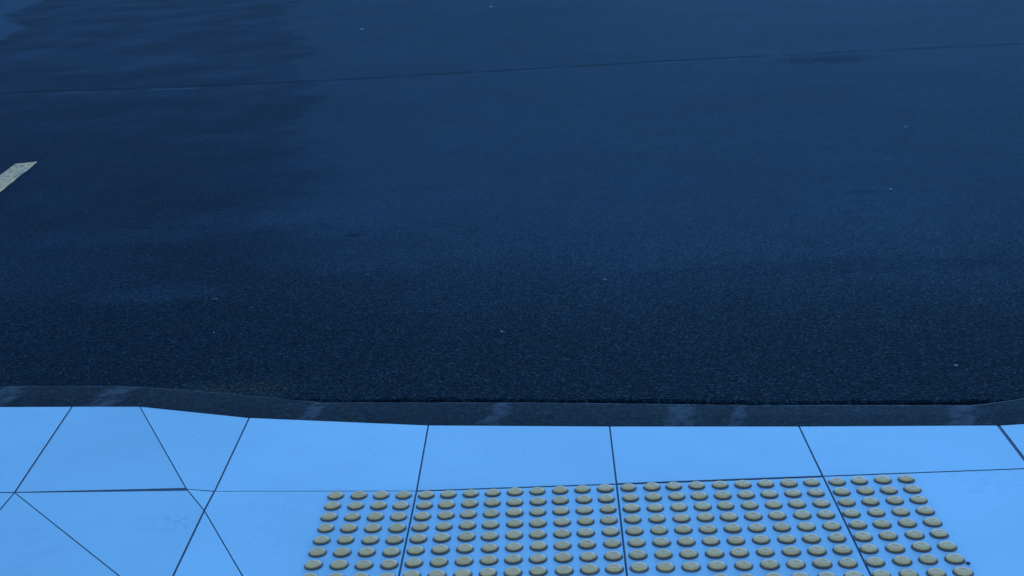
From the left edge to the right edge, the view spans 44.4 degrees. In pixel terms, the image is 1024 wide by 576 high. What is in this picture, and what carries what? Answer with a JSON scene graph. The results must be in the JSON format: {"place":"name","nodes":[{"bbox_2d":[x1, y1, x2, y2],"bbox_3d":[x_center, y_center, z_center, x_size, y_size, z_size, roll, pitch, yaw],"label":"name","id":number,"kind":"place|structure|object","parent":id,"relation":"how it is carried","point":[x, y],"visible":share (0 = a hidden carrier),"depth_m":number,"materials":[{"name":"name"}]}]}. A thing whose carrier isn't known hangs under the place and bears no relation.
{"place":"outdoors","nodes":[
{"label":"outdoors","id":0,"kind":"place"},
{"bbox_2d":[0,0,1023,404],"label":"road","id":1,"kind":"structure","parent":0,"point":[696,202],"depth_m":5.55,"materials":[{"name":"black asphalt"}]},
{"bbox_2d":[0,162,36,191],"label":"road marking","id":2,"kind":"object","parent":1,"relation":"on","point":[11,174],"visible":1,"depth_m":6.74,"materials":[{"name":"paint"}]},
{"bbox_2d":[0,407,1023,575],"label":"pavement","id":3,"kind":"structure","parent":0,"point":[115,491],"depth_m":2.82,"materials":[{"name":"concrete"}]},
{"bbox_2d":[304,560,323,570],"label":"tactile stud","id":4,"kind":"object","parent":3,"relation":"on","point":[311,565],"visible":1,"depth_m":2.50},
{"bbox_2d":[308,547,326,557],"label":"tactile stud","id":5,"kind":"object","parent":3,"relation":"on","point":[318,552],"visible":1,"depth_m":2.55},
{"bbox_2d":[329,560,348,570],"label":"tactile stud","id":6,"kind":"object","parent":3,"relation":"on","point":[337,565],"visible":1,"depth_m":2.50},
{"bbox_2d":[332,547,351,557],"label":"tactile stud","id":7,"kind":"object","parent":3,"relation":"on","point":[342,552],"visible":1,"depth_m":2.54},
{"bbox_2d":[340,523,357,533],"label":"tactile stud","id":8,"kind":"object","parent":3,"relation":"on","point":[348,528],"visible":1,"depth_m":2.64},
{"bbox_2d":[354,560,373,570],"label":"tactile stud","id":9,"kind":"object","parent":3,"relation":"on","point":[362,565],"visible":1,"depth_m":2.49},
{"bbox_2d":[357,547,375,557],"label":"tactile stud","id":10,"kind":"object","parent":3,"relation":"on","point":[365,552],"visible":1,"depth_m":2.54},
{"bbox_2d":[361,535,379,544],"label":"tactile stud","id":11,"kind":"object","parent":3,"relation":"on","point":[370,540],"visible":1,"depth_m":2.59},
{"bbox_2d":[380,559,398,569],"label":"tactile stud","id":12,"kind":"object","parent":3,"relation":"on","point":[389,564],"visible":1,"depth_m":2.48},
{"bbox_2d":[382,547,400,557],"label":"tactile stud","id":13,"kind":"object","parent":3,"relation":"on","point":[390,552],"visible":1,"depth_m":2.53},
{"bbox_2d":[385,535,403,544],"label":"tactile stud","id":14,"kind":"object","parent":3,"relation":"on","point":[394,540],"visible":1,"depth_m":2.58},
{"bbox_2d":[388,523,406,533],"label":"tactile stud","id":15,"kind":"object","parent":3,"relation":"on","point":[395,528],"visible":1,"depth_m":2.63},
{"bbox_2d":[404,558,423,568],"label":"tactile stud","id":16,"kind":"object","parent":3,"relation":"on","point":[412,563],"visible":1,"depth_m":2.49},
{"bbox_2d":[406,546,424,555],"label":"tactile stud","id":17,"kind":"object","parent":3,"relation":"on","point":[415,550],"visible":1,"depth_m":2.53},
{"bbox_2d":[409,534,427,543],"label":"tactile stud","id":18,"kind":"object","parent":3,"relation":"on","point":[418,539],"visible":1,"depth_m":2.58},
{"bbox_2d":[429,557,448,567],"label":"tactile stud","id":19,"kind":"object","parent":3,"relation":"on","point":[438,562],"visible":1,"depth_m":2.49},
{"bbox_2d":[431,544,449,554],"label":"tactile stud","id":20,"kind":"object","parent":3,"relation":"on","point":[441,549],"visible":1,"depth_m":2.53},
{"bbox_2d":[432,533,450,542],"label":"tactile stud","id":21,"kind":"object","parent":3,"relation":"on","point":[441,538],"visible":1,"depth_m":2.58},
{"bbox_2d":[454,556,473,566],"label":"tactile stud","id":22,"kind":"object","parent":3,"relation":"on","point":[463,561],"visible":1,"depth_m":2.48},
{"bbox_2d":[456,544,473,553],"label":"tactile stud","id":23,"kind":"object","parent":3,"relation":"on","point":[464,548],"visible":1,"depth_m":2.53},
{"bbox_2d":[457,532,475,541],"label":"tactile stud","id":24,"kind":"object","parent":3,"relation":"on","point":[466,537],"visible":1,"depth_m":2.58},
{"bbox_2d":[458,521,476,530],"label":"tactile stud","id":25,"kind":"object","parent":3,"relation":"on","point":[467,525],"visible":1,"depth_m":2.63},
{"bbox_2d":[479,555,498,565],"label":"tactile stud","id":26,"kind":"object","parent":3,"relation":"on","point":[489,560],"visible":1,"depth_m":2.48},
{"bbox_2d":[480,543,498,552],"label":"tactile stud","id":27,"kind":"object","parent":3,"relation":"on","point":[490,548],"visible":1,"depth_m":2.53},
{"bbox_2d":[480,532,498,541],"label":"tactile stud","id":28,"kind":"object","parent":3,"relation":"on","point":[489,536],"visible":1,"depth_m":2.58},
{"bbox_2d":[481,520,499,529],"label":"tactile stud","id":29,"kind":"object","parent":3,"relation":"on","point":[490,525],"visible":1,"depth_m":2.62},
{"bbox_2d":[503,567,522,575],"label":"tactile stud","id":30,"kind":"object","parent":3,"relation":"on","point":[513,571],"visible":1,"depth_m":2.43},
{"bbox_2d":[504,554,522,564],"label":"tactile stud","id":31,"kind":"object","parent":3,"relation":"on","point":[513,559],"visible":1,"depth_m":2.48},
{"bbox_2d":[505,530,523,540],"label":"tactile stud","id":32,"kind":"object","parent":3,"relation":"on","point":[513,535],"visible":1,"depth_m":2.58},
{"bbox_2d":[505,542,523,552],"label":"tactile stud","id":33,"kind":"object","parent":3,"relation":"on","point":[514,547],"visible":1,"depth_m":2.53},
{"bbox_2d":[505,508,523,517],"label":"tactile stud","id":34,"kind":"object","parent":3,"relation":"on","point":[514,512],"visible":1,"depth_m":2.67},
{"bbox_2d":[528,554,547,563],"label":"tactile stud","id":35,"kind":"object","parent":3,"relation":"on","point":[537,559],"visible":1,"depth_m":2.48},
{"bbox_2d":[529,529,546,539],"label":"tactile stud","id":36,"kind":"object","parent":3,"relation":"on","point":[537,534],"visible":1,"depth_m":2.57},
{"bbox_2d":[529,566,547,575],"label":"tactile stud","id":37,"kind":"object","parent":3,"relation":"on","point":[538,571],"visible":1,"depth_m":2.43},
{"bbox_2d":[529,541,547,551],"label":"tactile stud","id":38,"kind":"object","parent":3,"relation":"on","point":[538,546],"visible":1,"depth_m":2.53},
{"bbox_2d":[553,540,571,550],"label":"tactile stud","id":39,"kind":"object","parent":3,"relation":"on","point":[562,545],"visible":1,"depth_m":2.52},
{"bbox_2d":[553,529,571,538],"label":"tactile stud","id":40,"kind":"object","parent":3,"relation":"on","point":[561,533],"visible":1,"depth_m":2.57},
{"bbox_2d":[554,565,573,575],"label":"tactile stud","id":41,"kind":"object","parent":3,"relation":"on","point":[564,570],"visible":1,"depth_m":2.43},
{"bbox_2d":[554,552,573,563],"bbox_3d":[0.102,0.533,2.485,0.040,0.008,0.040,2,18,20],"label":"tactile stud","id":42,"kind":"object","parent":3,"relation":"on","point":[563,557],"visible":1,"depth_m":2.48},
{"bbox_2d":[576,528,594,537],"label":"tactile stud","id":43,"kind":"object","parent":3,"relation":"on","point":[585,533],"visible":1,"depth_m":2.57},
{"bbox_2d":[577,539,596,549],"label":"tactile stud","id":44,"kind":"object","parent":3,"relation":"on","point":[587,544],"visible":1,"depth_m":2.52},
{"bbox_2d":[579,552,597,562],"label":"tactile stud","id":45,"kind":"object","parent":3,"relation":"on","point":[588,557],"visible":1,"depth_m":2.48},
{"bbox_2d":[579,564,599,575],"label":"tactile stud","id":46,"kind":"object","parent":3,"relation":"on","point":[589,569],"visible":1,"depth_m":2.43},
{"bbox_2d":[600,515,617,525],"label":"tactile stud","id":47,"kind":"object","parent":3,"relation":"on","point":[608,520],"visible":1,"depth_m":2.62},
{"bbox_2d":[601,527,619,536],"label":"tactile stud","id":48,"kind":"object","parent":3,"relation":"on","point":[610,532],"visible":1,"depth_m":2.57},
{"bbox_2d":[603,539,621,548],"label":"tactile stud","id":49,"kind":"object","parent":3,"relation":"on","point":[611,543],"visible":1,"depth_m":2.52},
{"bbox_2d":[603,551,622,561],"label":"tactile stud","id":50,"kind":"object","parent":3,"relation":"on","point":[612,556],"visible":1,"depth_m":2.47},
{"bbox_2d":[605,563,623,574],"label":"tactile stud","id":51,"kind":"object","parent":3,"relation":"on","point":[614,568],"visible":1,"depth_m":2.43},
{"bbox_2d":[625,526,643,535],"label":"tactile stud","id":52,"kind":"object","parent":3,"relation":"on","point":[634,531],"visible":1,"depth_m":2.57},
{"bbox_2d":[627,538,645,547],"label":"tactile stud","id":53,"kind":"object","parent":3,"relation":"on","point":[636,542],"visible":1,"depth_m":2.52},
{"bbox_2d":[628,550,647,560],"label":"tactile stud","id":54,"kind":"object","parent":3,"relation":"on","point":[637,555],"visible":1,"depth_m":2.47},
{"bbox_2d":[629,562,648,573],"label":"tactile stud","id":55,"kind":"object","parent":3,"relation":"on","point":[639,567],"visible":1,"depth_m":2.43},
{"bbox_2d":[648,514,665,523],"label":"tactile stud","id":56,"kind":"object","parent":3,"relation":"on","point":[656,518],"visible":1,"depth_m":2.61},
{"bbox_2d":[650,525,668,535],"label":"tactile stud","id":57,"kind":"object","parent":3,"relation":"on","point":[658,530],"visible":1,"depth_m":2.57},
{"bbox_2d":[652,537,671,547],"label":"tactile stud","id":58,"kind":"object","parent":3,"relation":"on","point":[661,542],"visible":1,"depth_m":2.52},
{"bbox_2d":[654,549,672,559],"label":"tactile stud","id":59,"kind":"object","parent":3,"relation":"on","point":[663,554],"visible":1,"depth_m":2.47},
{"bbox_2d":[656,562,675,572],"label":"tactile stud","id":60,"kind":"object","parent":3,"relation":"on","point":[665,567],"visible":1,"depth_m":2.42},
{"bbox_2d":[672,514,690,523],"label":"tactile stud","id":61,"kind":"object","parent":3,"relation":"on","point":[681,518],"visible":1,"depth_m":2.61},
{"bbox_2d":[674,525,692,534],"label":"tactile stud","id":62,"kind":"object","parent":3,"relation":"on","point":[683,529],"visible":1,"depth_m":2.56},
{"bbox_2d":[676,537,695,546],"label":"tactile stud","id":63,"kind":"object","parent":3,"relation":"on","point":[686,542],"visible":1,"depth_m":2.51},
{"bbox_2d":[679,549,698,559],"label":"tactile stud","id":64,"kind":"object","parent":3,"relation":"on","point":[689,554],"visible":1,"depth_m":2.47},
{"bbox_2d":[681,562,700,572],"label":"tactile stud","id":65,"kind":"object","parent":3,"relation":"on","point":[691,567],"visible":1,"depth_m":2.42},
{"bbox_2d":[698,524,717,534],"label":"tactile stud","id":66,"kind":"object","parent":3,"relation":"on","point":[707,529],"visible":1,"depth_m":2.56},
{"bbox_2d":[701,536,720,546],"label":"tactile stud","id":67,"kind":"object","parent":3,"relation":"on","point":[711,541],"visible":1,"depth_m":2.51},
{"bbox_2d":[705,548,724,558],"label":"tactile stud","id":68,"kind":"object","parent":3,"relation":"on","point":[714,553],"visible":1,"depth_m":2.46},
{"bbox_2d":[707,560,726,571],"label":"tactile stud","id":69,"kind":"object","parent":3,"relation":"on","point":[717,566],"visible":1,"depth_m":2.42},
{"bbox_2d":[719,512,738,521],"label":"tactile stud","id":70,"kind":"object","parent":3,"relation":"on","point":[729,517],"visible":1,"depth_m":2.60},
{"bbox_2d":[723,523,741,533],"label":"tactile stud","id":71,"kind":"object","parent":3,"relation":"on","point":[732,528],"visible":1,"depth_m":2.56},
{"bbox_2d":[726,535,745,545],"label":"tactile stud","id":72,"kind":"object","parent":3,"relation":"on","point":[734,540],"visible":1,"depth_m":2.51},
{"bbox_2d":[729,547,749,558],"bbox_3d":[0.448,0.520,2.470,0.040,0.008,0.040,6,20,30],"label":"tactile stud","id":73,"kind":"object","parent":3,"relation":"on","point":[739,552],"visible":1,"depth_m":2.46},
{"bbox_2d":[734,560,753,570],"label":"tactile stud","id":74,"kind":"object","parent":3,"relation":"on","point":[742,565],"visible":1,"depth_m":2.42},
{"bbox_2d":[744,512,762,521],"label":"tactile stud","id":75,"kind":"object","parent":3,"relation":"on","point":[753,516],"visible":1,"depth_m":2.60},
{"bbox_2d":[747,523,765,532],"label":"tactile stud","id":76,"kind":"object","parent":3,"relation":"on","point":[756,528],"visible":1,"depth_m":2.56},
{"bbox_2d":[752,535,770,544],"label":"tactile stud","id":77,"kind":"object","parent":3,"relation":"on","point":[761,540],"visible":1,"depth_m":2.51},
{"bbox_2d":[756,547,774,557],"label":"tactile stud","id":78,"kind":"object","parent":3,"relation":"on","point":[765,552],"visible":1,"depth_m":2.46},
{"bbox_2d":[759,559,779,570],"bbox_3d":[0.497,0.532,2.420,0.040,0.008,0.040,-9,17,-16],"label":"tactile stud","id":79,"kind":"object","parent":3,"relation":"on","point":[769,564],"visible":1,"depth_m":2.41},
{"bbox_2d":[767,511,786,520],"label":"tactile stud","id":80,"kind":"object","parent":3,"relation":"on","point":[777,516],"visible":1,"depth_m":2.60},
{"bbox_2d":[772,522,790,532],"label":"tactile stud","id":81,"kind":"object","parent":3,"relation":"on","point":[781,527],"visible":1,"depth_m":2.55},
{"bbox_2d":[777,534,795,544],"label":"tactile stud","id":82,"kind":"object","parent":3,"relation":"on","point":[786,539],"visible":1,"depth_m":2.50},
{"bbox_2d":[781,546,801,556],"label":"tactile stud","id":83,"kind":"object","parent":3,"relation":"on","point":[790,551],"visible":1,"depth_m":2.46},
{"bbox_2d":[785,559,805,569],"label":"tactile stud","id":84,"kind":"object","parent":3,"relation":"on","point":[795,564],"visible":1,"depth_m":2.41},
{"bbox_2d":[787,499,806,508],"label":"tactile stud","id":85,"kind":"object","parent":3,"relation":"on","point":[797,504],"visible":1,"depth_m":2.65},
{"bbox_2d":[793,510,811,519],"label":"tactile stud","id":86,"kind":"object","parent":3,"relation":"on","point":[802,515],"visible":1,"depth_m":2.60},
{"bbox_2d":[797,522,815,531],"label":"tactile stud","id":87,"kind":"object","parent":3,"relation":"on","point":[806,526],"visible":1,"depth_m":2.55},
{"bbox_2d":[801,534,820,543],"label":"tactile stud","id":88,"kind":"object","parent":3,"relation":"on","point":[811,538],"visible":1,"depth_m":2.50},
{"bbox_2d":[807,545,826,556],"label":"tactile stud","id":89,"kind":"object","parent":3,"relation":"on","point":[817,551],"visible":1,"depth_m":2.45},
{"bbox_2d":[812,558,832,569],"bbox_3d":[0.598,0.529,2.414,0.040,0.008,0.040,1,17,10],"label":"tactile stud","id":90,"kind":"object","parent":3,"relation":"on","point":[822,563],"visible":1,"depth_m":2.41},
{"bbox_2d":[816,510,835,519],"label":"tactile stud","id":91,"kind":"object","parent":3,"relation":"on","point":[826,514],"visible":1,"depth_m":2.59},
{"bbox_2d":[822,521,841,531],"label":"tactile stud","id":92,"kind":"object","parent":3,"relation":"on","point":[833,526],"visible":1,"depth_m":2.55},
{"bbox_2d":[827,533,846,542],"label":"tactile stud","id":93,"kind":"object","parent":3,"relation":"on","point":[837,538],"visible":1,"depth_m":2.50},
{"bbox_2d":[832,545,852,555],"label":"tactile stud","id":94,"kind":"object","parent":3,"relation":"on","point":[843,550],"visible":1,"depth_m":2.45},
{"bbox_2d":[837,558,857,568],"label":"tactile stud","id":95,"kind":"object","parent":3,"relation":"on","point":[848,563],"visible":1,"depth_m":2.40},
{"bbox_2d":[842,509,860,518],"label":"tactile stud","id":96,"kind":"object","parent":3,"relation":"on","point":[851,513],"visible":1,"depth_m":2.59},
{"bbox_2d":[848,520,867,529],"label":"tactile stud","id":97,"kind":"object","parent":3,"relation":"on","point":[857,524],"visible":1,"depth_m":2.54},
{"bbox_2d":[853,531,872,542],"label":"tactile stud","id":98,"kind":"object","parent":3,"relation":"on","point":[863,536],"visible":1,"depth_m":2.50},
{"bbox_2d":[859,544,878,554],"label":"tactile stud","id":99,"kind":"object","parent":3,"relation":"on","point":[869,549],"visible":1,"depth_m":2.45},
{"bbox_2d":[861,497,879,506],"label":"tactile stud","id":100,"kind":"object","parent":3,"relation":"on","point":[870,501],"visible":1,"depth_m":2.64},
{"bbox_2d":[864,557,885,567],"bbox_3d":[0.698,0.525,2.410,0.040,0.007,0.040,-12,19,-28],"label":"tactile stud","id":101,"kind":"object","parent":3,"relation":"on","point":[875,562],"visible":1,"depth_m":2.40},
{"bbox_2d":[867,508,885,517],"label":"tactile stud","id":102,"kind":"object","parent":3,"relation":"on","point":[876,512],"visible":1,"depth_m":2.59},
{"bbox_2d":[872,519,891,528],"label":"tactile stud","id":103,"kind":"object","parent":3,"relation":"on","point":[881,524],"visible":1,"depth_m":2.54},
{"bbox_2d":[878,530,898,540],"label":"tactile stud","id":104,"kind":"object","parent":3,"relation":"on","point":[887,535],"visible":1,"depth_m":2.50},
{"bbox_2d":[885,496,903,505],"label":"tactile stud","id":105,"kind":"object","parent":3,"relation":"on","point":[894,500],"visible":1,"depth_m":2.64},
{"bbox_2d":[885,543,905,553],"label":"tactile stud","id":106,"kind":"object","parent":3,"relation":"on","point":[895,548],"visible":1,"depth_m":2.45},
{"bbox_2d":[891,507,909,516],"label":"tactile stud","id":107,"kind":"object","parent":3,"relation":"on","point":[900,512],"visible":1,"depth_m":2.59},
{"bbox_2d":[892,555,912,566],"bbox_3d":[0.750,0.523,2.409,0.039,0.008,0.039,3,19,18],"label":"tactile stud","id":108,"kind":"object","parent":3,"relation":"on","point":[902,561],"visible":1,"depth_m":2.40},
{"bbox_2d":[897,518,916,527],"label":"tactile stud","id":109,"kind":"object","parent":3,"relation":"on","point":[907,523],"visible":1,"depth_m":2.54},
{"bbox_2d":[904,530,924,539],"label":"tactile stud","id":110,"kind":"object","parent":3,"relation":"on","point":[914,535],"visible":1,"depth_m":2.50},
{"bbox_2d":[911,541,931,552],"bbox_3d":[0.802,0.506,2.456,0.040,0.008,0.040,-11,20,-26],"label":"tactile stud","id":111,"kind":"object","parent":3,"relation":"on","point":[921,547],"visible":1,"depth_m":2.45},
{"bbox_2d":[915,506,934,515],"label":"tactile stud","id":112,"kind":"object","parent":3,"relation":"on","point":[925,511],"visible":1,"depth_m":2.59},
{"bbox_2d":[918,554,937,565],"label":"tactile stud","id":113,"kind":"object","parent":3,"relation":"on","point":[927,559],"visible":1,"depth_m":2.40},
{"bbox_2d":[922,517,942,527],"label":"tactile stud","id":114,"kind":"object","parent":3,"relation":"on","point":[932,522],"visible":1,"depth_m":2.54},
{"bbox_2d":[929,529,948,538],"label":"tactile stud","id":115,"kind":"object","parent":3,"relation":"on","point":[939,533],"visible":1,"depth_m":2.49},
{"bbox_2d":[937,541,957,551],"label":"tactile stud","id":116,"kind":"object","parent":3,"relation":"on","point":[946,546],"visible":1,"depth_m":2.44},
{"bbox_2d":[944,553,965,564],"bbox_3d":[0.850,0.518,2.405,0.040,0.008,0.040,-6,19,-8],"label":"tactile stud","id":117,"kind":"object","parent":3,"relation":"on","point":[954,559],"visible":1,"depth_m":2.40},
{"bbox_2d":[952,566,973,575],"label":"tactile stud","id":118,"kind":"object","parent":3,"relation":"on","point":[961,571],"visible":1,"depth_m":2.35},
{"label":"ground","id":119,"kind":"structure","parent":0,"visible":0},
{"bbox_2d":[0,386,1023,426],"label":"kerb","id":120,"kind":"structure","parent":119,"relation":"on","point":[1011,412],"depth_m":3.20,"materials":[{"name":"concrete"}]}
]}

